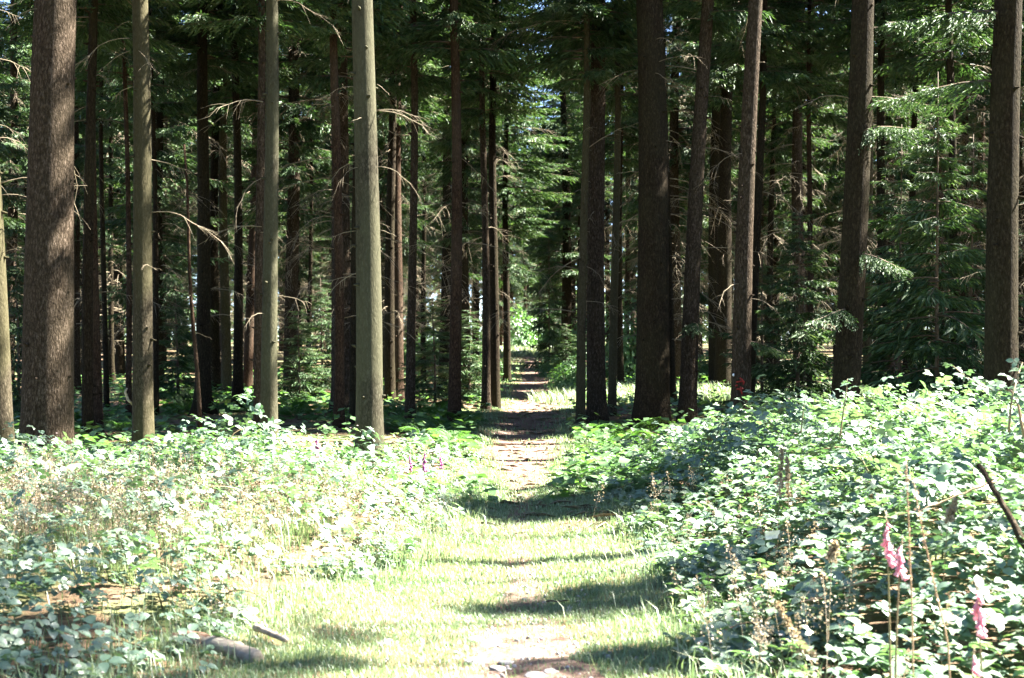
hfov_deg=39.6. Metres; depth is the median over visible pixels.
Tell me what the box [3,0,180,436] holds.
spruce tree
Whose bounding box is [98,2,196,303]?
spruce tree
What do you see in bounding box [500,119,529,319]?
spruce tree
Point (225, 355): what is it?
spruce tree
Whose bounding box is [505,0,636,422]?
spruce tree
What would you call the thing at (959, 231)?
spruce tree
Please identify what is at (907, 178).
spruce tree
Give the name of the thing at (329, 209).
spruce tree
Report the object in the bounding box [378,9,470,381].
spruce tree
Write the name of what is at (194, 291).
spruce tree
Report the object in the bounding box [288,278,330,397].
young spruce
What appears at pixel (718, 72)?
spruce tree
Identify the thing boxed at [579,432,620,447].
fern
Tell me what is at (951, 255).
young spruce
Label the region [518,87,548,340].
spruce tree
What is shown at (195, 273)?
spruce tree
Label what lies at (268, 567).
pathside seed grass
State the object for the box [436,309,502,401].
young spruce
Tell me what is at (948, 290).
spruce tree
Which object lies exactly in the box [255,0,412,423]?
spruce tree
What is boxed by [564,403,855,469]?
bramble bush
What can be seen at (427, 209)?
spruce tree
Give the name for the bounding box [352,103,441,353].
spruce tree
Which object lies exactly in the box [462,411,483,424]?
fern
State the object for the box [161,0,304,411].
spruce tree
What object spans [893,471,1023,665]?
bramble bush
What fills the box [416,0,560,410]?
spruce tree
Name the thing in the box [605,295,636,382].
shrub
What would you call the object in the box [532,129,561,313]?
spruce tree
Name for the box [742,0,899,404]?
spruce tree
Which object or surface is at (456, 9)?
spruce tree
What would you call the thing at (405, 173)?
spruce tree
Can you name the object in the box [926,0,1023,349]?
spruce tree
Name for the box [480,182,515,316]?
spruce tree
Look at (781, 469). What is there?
grass plume
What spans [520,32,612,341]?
spruce tree
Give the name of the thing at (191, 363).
shrub
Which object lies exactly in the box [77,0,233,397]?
spruce tree
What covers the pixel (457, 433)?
fern
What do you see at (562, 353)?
young spruce
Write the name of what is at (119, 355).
spruce tree
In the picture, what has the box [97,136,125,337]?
spruce tree
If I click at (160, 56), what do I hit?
spruce tree
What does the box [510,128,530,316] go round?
spruce tree
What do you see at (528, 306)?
spruce tree
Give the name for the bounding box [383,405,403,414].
fern
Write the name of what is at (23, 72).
spruce tree
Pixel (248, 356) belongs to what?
spruce tree
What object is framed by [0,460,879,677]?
long grass
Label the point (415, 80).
spruce tree
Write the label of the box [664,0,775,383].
spruce tree
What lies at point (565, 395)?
clearing grass
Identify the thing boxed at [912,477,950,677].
dry stalk
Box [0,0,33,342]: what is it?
spruce tree
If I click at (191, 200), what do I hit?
spruce tree
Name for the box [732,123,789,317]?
spruce tree
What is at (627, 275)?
spruce tree
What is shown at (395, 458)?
bramble bush
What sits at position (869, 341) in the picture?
spruce tree
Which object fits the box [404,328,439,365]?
shrub
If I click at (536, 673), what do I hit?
stone
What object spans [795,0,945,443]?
spruce tree
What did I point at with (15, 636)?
bramble bush
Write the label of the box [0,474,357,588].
meadow grass
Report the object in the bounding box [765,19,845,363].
spruce tree
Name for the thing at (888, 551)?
foxglove
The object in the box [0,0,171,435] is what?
spruce tree
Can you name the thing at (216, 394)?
fern
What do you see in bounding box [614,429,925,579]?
bramble bush
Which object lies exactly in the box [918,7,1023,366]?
spruce tree
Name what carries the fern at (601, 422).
on the ground at (878, 622)
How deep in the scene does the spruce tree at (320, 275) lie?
93.93 m
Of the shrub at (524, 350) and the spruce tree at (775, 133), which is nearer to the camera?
the spruce tree at (775, 133)
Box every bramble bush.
[0,390,364,486]
[0,419,226,504]
[0,444,130,536]
[0,468,188,589]
[0,541,230,677]
[27,477,331,638]
[55,413,276,527]
[84,422,493,471]
[117,454,430,583]
[181,419,427,520]
[223,399,473,507]
[263,458,465,538]
[347,433,485,504]
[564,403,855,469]
[584,374,798,502]
[599,376,893,529]
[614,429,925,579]
[625,392,967,473]
[653,458,985,677]
[697,575,1023,677]
[725,413,1023,583]
[763,373,1023,494]
[772,370,1023,533]
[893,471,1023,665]
[907,373,1023,474]
[957,400,1023,510]
[978,388,1023,529]
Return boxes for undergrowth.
[0,364,1023,505]
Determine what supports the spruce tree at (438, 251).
on the ground at (878, 622)
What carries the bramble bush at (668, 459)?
on the ground at (878, 622)
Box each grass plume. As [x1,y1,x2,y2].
[774,600,822,677]
[775,448,784,573]
[783,456,793,563]
[825,539,839,669]
[939,497,958,627]
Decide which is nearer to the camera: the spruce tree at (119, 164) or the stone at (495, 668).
the stone at (495, 668)
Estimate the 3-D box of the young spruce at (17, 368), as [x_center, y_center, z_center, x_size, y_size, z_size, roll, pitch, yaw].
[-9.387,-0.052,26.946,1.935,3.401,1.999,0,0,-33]
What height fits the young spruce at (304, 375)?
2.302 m
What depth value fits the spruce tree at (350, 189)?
52.83 m
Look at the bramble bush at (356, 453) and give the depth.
14.23 m
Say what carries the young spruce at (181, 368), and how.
on the ground at (878, 622)
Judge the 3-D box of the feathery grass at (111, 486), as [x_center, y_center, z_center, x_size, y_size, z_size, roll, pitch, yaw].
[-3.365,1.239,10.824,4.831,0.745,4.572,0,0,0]
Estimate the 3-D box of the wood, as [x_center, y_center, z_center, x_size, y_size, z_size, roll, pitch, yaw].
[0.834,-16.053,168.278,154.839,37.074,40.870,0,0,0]
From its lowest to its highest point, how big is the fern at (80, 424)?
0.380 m
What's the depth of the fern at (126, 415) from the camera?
23.98 m
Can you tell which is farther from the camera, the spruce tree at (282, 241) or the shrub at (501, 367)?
the spruce tree at (282, 241)
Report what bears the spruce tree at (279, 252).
on the ground at (878, 622)
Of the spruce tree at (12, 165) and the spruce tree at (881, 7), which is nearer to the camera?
the spruce tree at (881, 7)
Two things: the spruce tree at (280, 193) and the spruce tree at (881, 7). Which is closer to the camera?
the spruce tree at (881, 7)
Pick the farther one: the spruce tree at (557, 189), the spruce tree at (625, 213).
the spruce tree at (557, 189)
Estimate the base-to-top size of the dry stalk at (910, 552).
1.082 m
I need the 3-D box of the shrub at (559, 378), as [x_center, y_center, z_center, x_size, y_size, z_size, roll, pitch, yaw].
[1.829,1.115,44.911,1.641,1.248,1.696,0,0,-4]
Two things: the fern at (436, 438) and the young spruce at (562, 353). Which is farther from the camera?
the young spruce at (562, 353)
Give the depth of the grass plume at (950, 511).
7.39 m
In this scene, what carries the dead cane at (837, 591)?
on the bramble bush at (843, 536)
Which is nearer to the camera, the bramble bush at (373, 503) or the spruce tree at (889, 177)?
the bramble bush at (373, 503)
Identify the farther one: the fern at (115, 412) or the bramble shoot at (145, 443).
the fern at (115, 412)
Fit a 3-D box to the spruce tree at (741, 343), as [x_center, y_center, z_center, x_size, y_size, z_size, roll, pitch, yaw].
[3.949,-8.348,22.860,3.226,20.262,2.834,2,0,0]
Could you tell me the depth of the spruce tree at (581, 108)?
71.87 m
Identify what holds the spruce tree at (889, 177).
on the ground at (878, 622)
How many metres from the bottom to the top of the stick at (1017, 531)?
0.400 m
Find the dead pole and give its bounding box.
[170,144,209,438]
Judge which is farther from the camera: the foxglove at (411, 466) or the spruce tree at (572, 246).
the spruce tree at (572, 246)
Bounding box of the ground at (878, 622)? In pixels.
[0,340,1023,677]
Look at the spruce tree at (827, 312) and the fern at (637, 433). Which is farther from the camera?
the spruce tree at (827, 312)
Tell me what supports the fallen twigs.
on the ground at (878, 622)
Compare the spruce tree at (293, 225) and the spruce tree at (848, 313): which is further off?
the spruce tree at (293, 225)
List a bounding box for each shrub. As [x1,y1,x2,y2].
[174,341,231,368]
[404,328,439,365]
[470,354,502,371]
[499,304,536,346]
[513,348,531,354]
[517,307,547,343]
[531,294,561,344]
[532,355,574,376]
[544,355,586,389]
[557,307,586,360]
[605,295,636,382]
[698,351,731,380]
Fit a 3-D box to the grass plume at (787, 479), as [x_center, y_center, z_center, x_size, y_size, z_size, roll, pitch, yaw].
[1.879,1.194,9.704,0.074,0.793,0.074,0,0,-25]
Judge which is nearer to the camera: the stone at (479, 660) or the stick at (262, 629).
the stone at (479, 660)
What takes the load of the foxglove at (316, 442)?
on the ground at (878, 622)
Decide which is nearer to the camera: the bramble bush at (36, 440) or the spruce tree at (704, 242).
the bramble bush at (36, 440)
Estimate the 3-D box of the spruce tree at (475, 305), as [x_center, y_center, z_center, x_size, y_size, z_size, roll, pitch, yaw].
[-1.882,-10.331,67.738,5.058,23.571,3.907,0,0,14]
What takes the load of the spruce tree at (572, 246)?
on the ground at (878, 622)
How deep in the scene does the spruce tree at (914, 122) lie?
32.92 m
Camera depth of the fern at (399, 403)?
28.67 m
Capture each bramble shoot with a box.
[133,439,149,470]
[201,530,215,571]
[209,437,225,459]
[279,442,296,463]
[794,391,811,432]
[835,378,856,436]
[943,362,1023,436]
[996,358,1023,432]
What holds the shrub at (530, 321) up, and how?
on the ground at (878, 622)
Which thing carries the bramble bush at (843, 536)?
on the ground at (878, 622)
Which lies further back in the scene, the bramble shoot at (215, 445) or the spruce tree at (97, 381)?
the spruce tree at (97, 381)
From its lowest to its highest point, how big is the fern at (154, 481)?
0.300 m
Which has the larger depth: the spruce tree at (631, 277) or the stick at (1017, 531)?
the spruce tree at (631, 277)
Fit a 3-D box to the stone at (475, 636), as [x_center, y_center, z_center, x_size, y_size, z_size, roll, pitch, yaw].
[-0.190,1.631,7.689,0.094,0.030,0.092,-4,16,-33]
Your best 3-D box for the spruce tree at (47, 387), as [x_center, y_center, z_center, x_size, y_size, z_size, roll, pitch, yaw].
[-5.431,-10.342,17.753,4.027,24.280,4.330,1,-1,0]
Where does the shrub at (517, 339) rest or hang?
on the ground at (878, 622)
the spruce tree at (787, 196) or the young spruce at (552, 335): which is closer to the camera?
the spruce tree at (787, 196)
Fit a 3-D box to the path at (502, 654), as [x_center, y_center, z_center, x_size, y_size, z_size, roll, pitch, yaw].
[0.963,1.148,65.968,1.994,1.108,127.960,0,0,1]
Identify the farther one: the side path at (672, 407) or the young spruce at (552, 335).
the young spruce at (552, 335)
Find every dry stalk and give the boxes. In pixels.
[904,460,913,677]
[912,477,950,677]
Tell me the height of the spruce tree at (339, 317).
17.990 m
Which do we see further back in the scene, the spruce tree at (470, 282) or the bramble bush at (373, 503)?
the spruce tree at (470, 282)
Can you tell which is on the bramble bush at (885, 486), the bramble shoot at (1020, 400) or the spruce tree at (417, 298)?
the bramble shoot at (1020, 400)
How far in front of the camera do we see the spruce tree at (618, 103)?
28.95 m
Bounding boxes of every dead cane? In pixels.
[800,580,876,601]
[919,480,996,510]
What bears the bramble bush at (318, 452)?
on the ground at (878, 622)
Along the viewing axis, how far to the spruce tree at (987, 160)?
58.90 m
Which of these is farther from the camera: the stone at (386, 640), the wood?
the wood
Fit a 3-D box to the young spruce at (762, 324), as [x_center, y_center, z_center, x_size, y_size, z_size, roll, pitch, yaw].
[5.199,0.012,30.072,1.843,3.202,2.134,0,0,32]
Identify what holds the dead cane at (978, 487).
on the bramble bush at (843, 536)
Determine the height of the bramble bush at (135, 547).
0.767 m
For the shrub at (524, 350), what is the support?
on the ground at (878, 622)
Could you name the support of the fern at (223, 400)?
on the ground at (878, 622)
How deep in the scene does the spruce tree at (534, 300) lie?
125.67 m
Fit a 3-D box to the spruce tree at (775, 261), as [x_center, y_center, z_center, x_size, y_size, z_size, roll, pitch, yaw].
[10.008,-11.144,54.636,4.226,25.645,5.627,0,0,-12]
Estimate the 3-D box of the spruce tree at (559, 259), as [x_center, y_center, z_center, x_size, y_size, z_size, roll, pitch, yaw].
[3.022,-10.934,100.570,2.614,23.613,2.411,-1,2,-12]
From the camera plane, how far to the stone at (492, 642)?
7.56 m
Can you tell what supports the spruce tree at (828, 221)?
on the ground at (878, 622)
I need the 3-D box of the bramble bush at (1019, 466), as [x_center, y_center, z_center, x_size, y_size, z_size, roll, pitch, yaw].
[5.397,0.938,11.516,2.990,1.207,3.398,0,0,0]
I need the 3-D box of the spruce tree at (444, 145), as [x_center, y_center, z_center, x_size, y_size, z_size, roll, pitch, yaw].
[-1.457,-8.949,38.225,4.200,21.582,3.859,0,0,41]
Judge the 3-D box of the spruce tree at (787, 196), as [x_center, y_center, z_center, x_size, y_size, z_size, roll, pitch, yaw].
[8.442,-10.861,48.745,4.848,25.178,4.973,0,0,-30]
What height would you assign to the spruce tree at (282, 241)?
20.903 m
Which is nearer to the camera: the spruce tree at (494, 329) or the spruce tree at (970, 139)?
the spruce tree at (494, 329)
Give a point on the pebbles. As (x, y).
(501, 675)
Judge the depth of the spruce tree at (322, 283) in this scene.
96.66 m
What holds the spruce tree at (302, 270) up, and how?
on the ground at (878, 622)
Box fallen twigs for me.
[1,392,1023,533]
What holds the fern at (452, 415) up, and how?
on the ground at (878, 622)
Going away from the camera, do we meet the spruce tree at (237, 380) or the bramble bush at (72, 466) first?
the bramble bush at (72, 466)
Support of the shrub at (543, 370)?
on the ground at (878, 622)
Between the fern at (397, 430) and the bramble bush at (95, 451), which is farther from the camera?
the fern at (397, 430)
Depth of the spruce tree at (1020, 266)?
55.12 m
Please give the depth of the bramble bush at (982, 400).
15.32 m
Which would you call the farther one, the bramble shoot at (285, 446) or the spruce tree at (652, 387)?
the spruce tree at (652, 387)
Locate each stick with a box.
[252,624,288,641]
[546,600,567,601]
[976,463,1023,549]
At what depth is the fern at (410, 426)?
22.74 m
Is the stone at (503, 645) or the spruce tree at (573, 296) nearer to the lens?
the stone at (503, 645)
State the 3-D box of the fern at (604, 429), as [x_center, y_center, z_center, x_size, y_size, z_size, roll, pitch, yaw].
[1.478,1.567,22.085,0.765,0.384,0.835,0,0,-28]
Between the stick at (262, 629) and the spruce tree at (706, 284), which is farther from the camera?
the spruce tree at (706, 284)
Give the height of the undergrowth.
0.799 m
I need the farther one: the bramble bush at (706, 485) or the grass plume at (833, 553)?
the bramble bush at (706, 485)
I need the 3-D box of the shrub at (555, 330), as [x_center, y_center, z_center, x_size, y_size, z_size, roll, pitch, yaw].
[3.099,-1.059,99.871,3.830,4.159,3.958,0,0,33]
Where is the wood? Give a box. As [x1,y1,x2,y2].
[124,31,924,343]
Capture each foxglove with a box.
[307,433,335,497]
[405,450,429,498]
[418,447,440,495]
[431,457,448,490]
[866,510,902,677]
[870,536,908,677]
[971,577,986,677]
[971,648,982,677]
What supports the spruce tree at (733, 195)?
on the ground at (878, 622)
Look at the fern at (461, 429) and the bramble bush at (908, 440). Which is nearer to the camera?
the bramble bush at (908, 440)
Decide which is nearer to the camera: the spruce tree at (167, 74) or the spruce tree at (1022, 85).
the spruce tree at (167, 74)
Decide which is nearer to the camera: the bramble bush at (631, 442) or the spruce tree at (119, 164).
the bramble bush at (631, 442)
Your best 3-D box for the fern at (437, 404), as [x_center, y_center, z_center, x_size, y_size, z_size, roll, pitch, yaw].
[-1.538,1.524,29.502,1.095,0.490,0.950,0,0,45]
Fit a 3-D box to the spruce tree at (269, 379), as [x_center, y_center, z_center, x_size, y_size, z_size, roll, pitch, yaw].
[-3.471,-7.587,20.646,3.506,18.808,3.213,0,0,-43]
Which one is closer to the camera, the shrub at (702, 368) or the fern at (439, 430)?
the fern at (439, 430)
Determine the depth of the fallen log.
7.23 m
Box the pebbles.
[366,568,654,677]
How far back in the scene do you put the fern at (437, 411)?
27.62 m
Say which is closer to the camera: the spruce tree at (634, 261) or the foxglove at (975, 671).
the foxglove at (975, 671)
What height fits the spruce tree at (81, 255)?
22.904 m
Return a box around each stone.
[378,638,391,645]
[463,657,486,664]
[467,635,484,641]
[481,638,501,647]
[489,665,506,671]
[498,644,508,647]
[498,660,513,664]
[512,648,541,657]
[524,671,545,677]
[543,668,558,672]
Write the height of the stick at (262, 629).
0.044 m
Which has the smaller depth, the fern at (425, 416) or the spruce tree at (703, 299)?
the fern at (425, 416)
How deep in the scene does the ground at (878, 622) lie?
8.83 m
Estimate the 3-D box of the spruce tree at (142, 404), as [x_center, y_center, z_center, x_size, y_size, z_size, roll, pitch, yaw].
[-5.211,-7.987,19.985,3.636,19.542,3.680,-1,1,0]
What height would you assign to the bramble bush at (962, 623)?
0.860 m
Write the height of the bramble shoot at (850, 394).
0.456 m
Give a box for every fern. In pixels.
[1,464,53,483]
[74,414,80,423]
[75,423,104,433]
[103,407,124,421]
[104,412,131,430]
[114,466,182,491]
[158,392,191,415]
[189,392,224,406]
[214,401,239,411]
[216,393,252,408]
[226,396,252,412]
[244,387,252,392]
[278,396,316,402]
[278,400,322,412]
[278,401,317,416]
[297,402,327,409]
[301,407,348,420]
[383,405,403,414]
[384,413,413,432]
[387,414,432,433]
[390,400,439,418]
[399,423,441,436]
[408,419,437,427]
[412,415,456,429]
[415,430,486,447]
[416,401,447,415]
[419,406,465,417]
[425,435,479,448]
[427,420,476,434]
[427,428,484,442]
[437,411,488,423]
[442,415,483,432]
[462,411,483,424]
[579,420,621,432]
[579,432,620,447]
[588,426,628,441]
[596,417,670,434]
[596,430,652,447]
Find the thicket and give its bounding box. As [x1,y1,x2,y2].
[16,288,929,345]
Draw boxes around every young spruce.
[5,250,24,419]
[159,294,215,411]
[277,311,330,401]
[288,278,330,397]
[393,298,476,409]
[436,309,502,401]
[521,211,567,372]
[549,324,576,375]
[710,266,802,404]
[751,211,837,416]
[827,124,964,414]
[860,84,1023,416]
[909,134,1023,406]
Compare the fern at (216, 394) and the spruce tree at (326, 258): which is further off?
the spruce tree at (326, 258)
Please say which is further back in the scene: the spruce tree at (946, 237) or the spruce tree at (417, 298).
the spruce tree at (417, 298)
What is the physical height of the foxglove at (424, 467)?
0.559 m
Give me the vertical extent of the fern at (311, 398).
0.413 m
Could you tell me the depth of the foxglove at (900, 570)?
5.90 m
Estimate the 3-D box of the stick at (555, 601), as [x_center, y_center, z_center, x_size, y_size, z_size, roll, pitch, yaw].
[0.279,1.634,8.863,0.145,0.023,0.034,0,0,21]
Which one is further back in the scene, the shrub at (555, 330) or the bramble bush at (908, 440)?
the shrub at (555, 330)
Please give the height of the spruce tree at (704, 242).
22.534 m
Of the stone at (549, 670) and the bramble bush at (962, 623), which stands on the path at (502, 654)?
the stone at (549, 670)
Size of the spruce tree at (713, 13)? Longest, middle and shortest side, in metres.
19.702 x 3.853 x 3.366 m
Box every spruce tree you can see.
[0,0,29,370]
[0,0,31,337]
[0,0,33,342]
[0,0,81,388]
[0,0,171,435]
[0,10,86,458]
[0,13,27,356]
[0,17,28,304]
[1,0,90,463]
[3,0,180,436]
[3,51,132,393]
[16,68,132,380]
[27,8,185,407]
[75,0,194,418]
[75,0,231,446]
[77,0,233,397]
[79,48,171,380]
[86,0,222,414]
[97,80,187,377]
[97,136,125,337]
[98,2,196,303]
[98,138,132,332]
[98,215,107,351]
[99,132,168,337]
[123,9,196,368]
[149,0,284,415]
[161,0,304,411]
[164,4,288,394]
[164,7,280,389]
[165,15,283,350]
[165,93,246,343]
[165,148,196,349]
[172,142,195,350]
[173,89,278,367]
[175,12,318,387]
[176,0,351,433]
[176,187,233,339]
[197,0,340,448]
[212,18,352,392]
[227,39,286,368]
[227,91,303,319]
[227,131,246,357]
[233,91,303,332]
[239,10,470,411]
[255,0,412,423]
[265,0,428,427]
[277,53,328,362]
[278,27,353,370]
[278,93,317,351]
[279,89,326,342]
[282,96,330,359]
[283,33,353,324]
[301,226,328,346]
[303,97,329,346]
[307,0,435,467]
[313,115,405,292]
[317,129,407,341]
[320,0,447,403]
[333,0,495,420]
[348,0,451,400]
[348,14,441,347]
[348,93,442,381]
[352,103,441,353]
[374,0,541,425]
[378,6,515,388]
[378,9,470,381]
[384,101,436,341]
[403,0,527,396]
[403,139,440,340]
[403,265,427,321]
[404,118,441,335]
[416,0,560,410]
[418,100,519,325]
[426,82,520,361]
[426,179,481,330]
[426,197,437,330]
[427,0,569,408]
[427,139,481,337]
[428,87,532,331]
[435,0,578,381]
[469,85,520,354]
[470,280,499,342]
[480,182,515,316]
[486,0,671,423]
[497,82,523,346]
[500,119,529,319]
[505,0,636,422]
[510,1,623,362]
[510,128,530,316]
[512,103,537,320]
[513,126,537,326]
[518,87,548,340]
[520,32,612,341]
[526,91,547,325]
[532,0,694,415]
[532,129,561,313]
[539,117,577,329]
[541,92,562,323]
[544,25,611,323]
[549,0,769,405]
[552,153,625,326]
[558,0,678,385]
[559,52,612,337]
[574,114,637,341]
[577,21,680,345]
[599,0,788,422]
[604,0,740,381]
[604,90,682,332]
[605,74,705,338]
[617,0,706,428]
[622,88,637,326]
[622,179,637,345]
[630,15,739,363]
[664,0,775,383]
[666,0,803,387]
[668,44,707,357]
[668,75,732,355]
[672,0,847,407]
[679,29,737,351]
[679,111,737,340]
[687,14,836,379]
[695,0,792,420]
[701,189,736,339]
[704,102,783,305]
[707,264,733,348]
[732,0,846,382]
[732,1,825,379]
[732,92,835,370]
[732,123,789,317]
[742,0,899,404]
[754,0,845,354]
[763,233,787,360]
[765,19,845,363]
[778,2,946,386]
[779,134,826,337]
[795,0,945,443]
[805,0,982,411]
[807,64,935,338]
[814,14,849,333]
[815,14,847,361]
[822,41,929,368]
[836,20,930,376]
[847,0,986,378]
[863,74,970,372]
[867,0,1023,467]
[873,0,1023,341]
[873,116,934,323]
[875,31,988,368]
[902,0,990,364]
[917,3,990,358]
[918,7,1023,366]
[922,4,983,291]
[924,51,968,360]
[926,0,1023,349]
[929,7,989,281]
[930,52,987,344]
[960,2,1023,348]
[969,90,1023,263]
[973,8,1023,346]
[975,16,1023,374]
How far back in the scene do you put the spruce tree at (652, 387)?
24.29 m
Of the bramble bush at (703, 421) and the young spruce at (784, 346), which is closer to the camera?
the bramble bush at (703, 421)
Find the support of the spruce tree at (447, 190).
on the ground at (878, 622)
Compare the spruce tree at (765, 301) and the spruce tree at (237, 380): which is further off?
the spruce tree at (765, 301)
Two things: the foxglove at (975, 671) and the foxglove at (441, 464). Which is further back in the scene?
the foxglove at (441, 464)
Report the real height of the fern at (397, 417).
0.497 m
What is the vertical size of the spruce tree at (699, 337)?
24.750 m
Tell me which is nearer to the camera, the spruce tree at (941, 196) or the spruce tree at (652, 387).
the spruce tree at (652, 387)
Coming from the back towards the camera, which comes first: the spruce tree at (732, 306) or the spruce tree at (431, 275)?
the spruce tree at (431, 275)
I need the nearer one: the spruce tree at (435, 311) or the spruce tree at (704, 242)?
the spruce tree at (704, 242)
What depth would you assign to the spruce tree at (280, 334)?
88.04 m
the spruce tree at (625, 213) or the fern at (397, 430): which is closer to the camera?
the fern at (397, 430)
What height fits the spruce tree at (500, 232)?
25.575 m
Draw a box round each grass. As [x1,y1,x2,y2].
[0,441,401,594]
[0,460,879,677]
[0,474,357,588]
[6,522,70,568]
[77,456,481,657]
[470,343,894,405]
[592,453,957,677]
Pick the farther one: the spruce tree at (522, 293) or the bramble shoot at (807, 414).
the spruce tree at (522, 293)
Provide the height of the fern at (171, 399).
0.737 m
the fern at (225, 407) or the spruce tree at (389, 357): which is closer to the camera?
the fern at (225, 407)
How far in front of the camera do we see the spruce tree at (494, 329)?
32.93 m
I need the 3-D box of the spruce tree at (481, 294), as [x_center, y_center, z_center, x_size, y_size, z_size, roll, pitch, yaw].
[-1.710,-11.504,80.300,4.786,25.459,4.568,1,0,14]
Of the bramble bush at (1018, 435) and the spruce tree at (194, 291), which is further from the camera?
the spruce tree at (194, 291)
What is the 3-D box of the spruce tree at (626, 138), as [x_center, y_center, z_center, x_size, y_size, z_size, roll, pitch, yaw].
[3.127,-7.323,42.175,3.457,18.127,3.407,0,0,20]
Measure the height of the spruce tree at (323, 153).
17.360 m
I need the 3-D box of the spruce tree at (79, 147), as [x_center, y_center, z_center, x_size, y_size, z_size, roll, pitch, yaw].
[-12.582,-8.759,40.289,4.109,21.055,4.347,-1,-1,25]
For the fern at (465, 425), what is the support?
on the ground at (878, 622)
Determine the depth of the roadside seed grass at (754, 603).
7.15 m
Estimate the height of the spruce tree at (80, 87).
17.251 m
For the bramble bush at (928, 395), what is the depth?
13.52 m
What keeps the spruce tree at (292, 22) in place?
on the ground at (878, 622)
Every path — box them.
[445,356,608,677]
[554,400,939,418]
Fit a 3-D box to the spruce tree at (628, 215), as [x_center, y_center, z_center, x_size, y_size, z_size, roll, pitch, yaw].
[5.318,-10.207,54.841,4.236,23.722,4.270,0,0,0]
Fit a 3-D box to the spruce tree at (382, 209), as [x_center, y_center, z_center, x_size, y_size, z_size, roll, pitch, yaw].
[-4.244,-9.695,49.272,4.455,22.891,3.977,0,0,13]
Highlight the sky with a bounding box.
[0,0,983,339]
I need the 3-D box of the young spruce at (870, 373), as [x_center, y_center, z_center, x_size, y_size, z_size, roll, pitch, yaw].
[6.438,-1.020,24.034,2.191,5.201,2.537,0,0,4]
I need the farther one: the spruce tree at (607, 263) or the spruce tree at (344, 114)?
the spruce tree at (607, 263)
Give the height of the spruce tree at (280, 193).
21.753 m
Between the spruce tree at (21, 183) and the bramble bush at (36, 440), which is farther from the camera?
the spruce tree at (21, 183)
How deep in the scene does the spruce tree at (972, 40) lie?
26.16 m
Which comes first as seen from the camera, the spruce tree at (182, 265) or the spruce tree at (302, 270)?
the spruce tree at (302, 270)
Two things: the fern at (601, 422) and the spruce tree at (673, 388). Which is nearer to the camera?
the fern at (601, 422)
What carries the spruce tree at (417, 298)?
on the ground at (878, 622)
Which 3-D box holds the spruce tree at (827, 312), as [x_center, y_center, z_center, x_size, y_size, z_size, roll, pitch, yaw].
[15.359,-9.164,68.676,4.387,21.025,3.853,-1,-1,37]
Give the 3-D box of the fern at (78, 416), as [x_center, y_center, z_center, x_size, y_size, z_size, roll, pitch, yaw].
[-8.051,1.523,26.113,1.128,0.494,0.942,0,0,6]
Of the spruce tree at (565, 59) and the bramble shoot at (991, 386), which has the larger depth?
the spruce tree at (565, 59)
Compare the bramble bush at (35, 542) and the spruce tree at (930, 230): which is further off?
the spruce tree at (930, 230)
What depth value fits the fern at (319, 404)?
30.85 m
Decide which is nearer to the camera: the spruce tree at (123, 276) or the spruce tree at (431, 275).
the spruce tree at (123, 276)
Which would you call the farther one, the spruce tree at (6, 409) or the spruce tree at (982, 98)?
the spruce tree at (982, 98)
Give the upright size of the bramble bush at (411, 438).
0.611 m
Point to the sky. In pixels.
(8, 1)
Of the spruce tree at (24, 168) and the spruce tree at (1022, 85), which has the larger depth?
the spruce tree at (24, 168)
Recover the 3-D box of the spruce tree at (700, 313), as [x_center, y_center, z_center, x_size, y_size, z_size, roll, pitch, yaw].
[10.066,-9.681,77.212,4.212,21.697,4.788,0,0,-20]
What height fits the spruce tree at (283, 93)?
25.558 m
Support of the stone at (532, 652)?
on the path at (502, 654)
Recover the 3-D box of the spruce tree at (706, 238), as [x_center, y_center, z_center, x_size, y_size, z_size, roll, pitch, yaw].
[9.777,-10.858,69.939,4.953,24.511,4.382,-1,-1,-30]
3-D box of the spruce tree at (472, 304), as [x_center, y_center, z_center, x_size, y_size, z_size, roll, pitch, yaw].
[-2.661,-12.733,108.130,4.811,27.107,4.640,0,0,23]
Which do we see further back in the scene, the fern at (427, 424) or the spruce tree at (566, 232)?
the spruce tree at (566, 232)
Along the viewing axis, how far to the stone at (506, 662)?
7.10 m
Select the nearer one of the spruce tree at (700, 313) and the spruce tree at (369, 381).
the spruce tree at (369, 381)
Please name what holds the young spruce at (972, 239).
on the ground at (878, 622)
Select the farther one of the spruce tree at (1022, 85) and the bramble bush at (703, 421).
the spruce tree at (1022, 85)
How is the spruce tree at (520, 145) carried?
on the ground at (878, 622)
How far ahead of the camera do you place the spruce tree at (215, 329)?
37.94 m
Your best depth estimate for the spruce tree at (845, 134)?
61.25 m
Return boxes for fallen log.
[170,630,263,662]
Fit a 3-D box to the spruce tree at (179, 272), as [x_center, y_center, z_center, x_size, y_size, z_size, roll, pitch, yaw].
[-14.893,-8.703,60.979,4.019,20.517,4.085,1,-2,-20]
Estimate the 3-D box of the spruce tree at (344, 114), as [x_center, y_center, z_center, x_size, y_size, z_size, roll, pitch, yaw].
[-3.427,-10.934,29.552,4.710,25.421,5.043,0,0,29]
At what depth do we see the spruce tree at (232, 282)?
75.61 m
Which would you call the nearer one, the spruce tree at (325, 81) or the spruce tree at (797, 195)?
the spruce tree at (325, 81)
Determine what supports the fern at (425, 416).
on the ground at (878, 622)
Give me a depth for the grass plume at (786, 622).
6.60 m
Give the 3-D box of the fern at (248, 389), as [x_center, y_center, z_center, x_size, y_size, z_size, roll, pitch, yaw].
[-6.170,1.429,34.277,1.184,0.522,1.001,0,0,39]

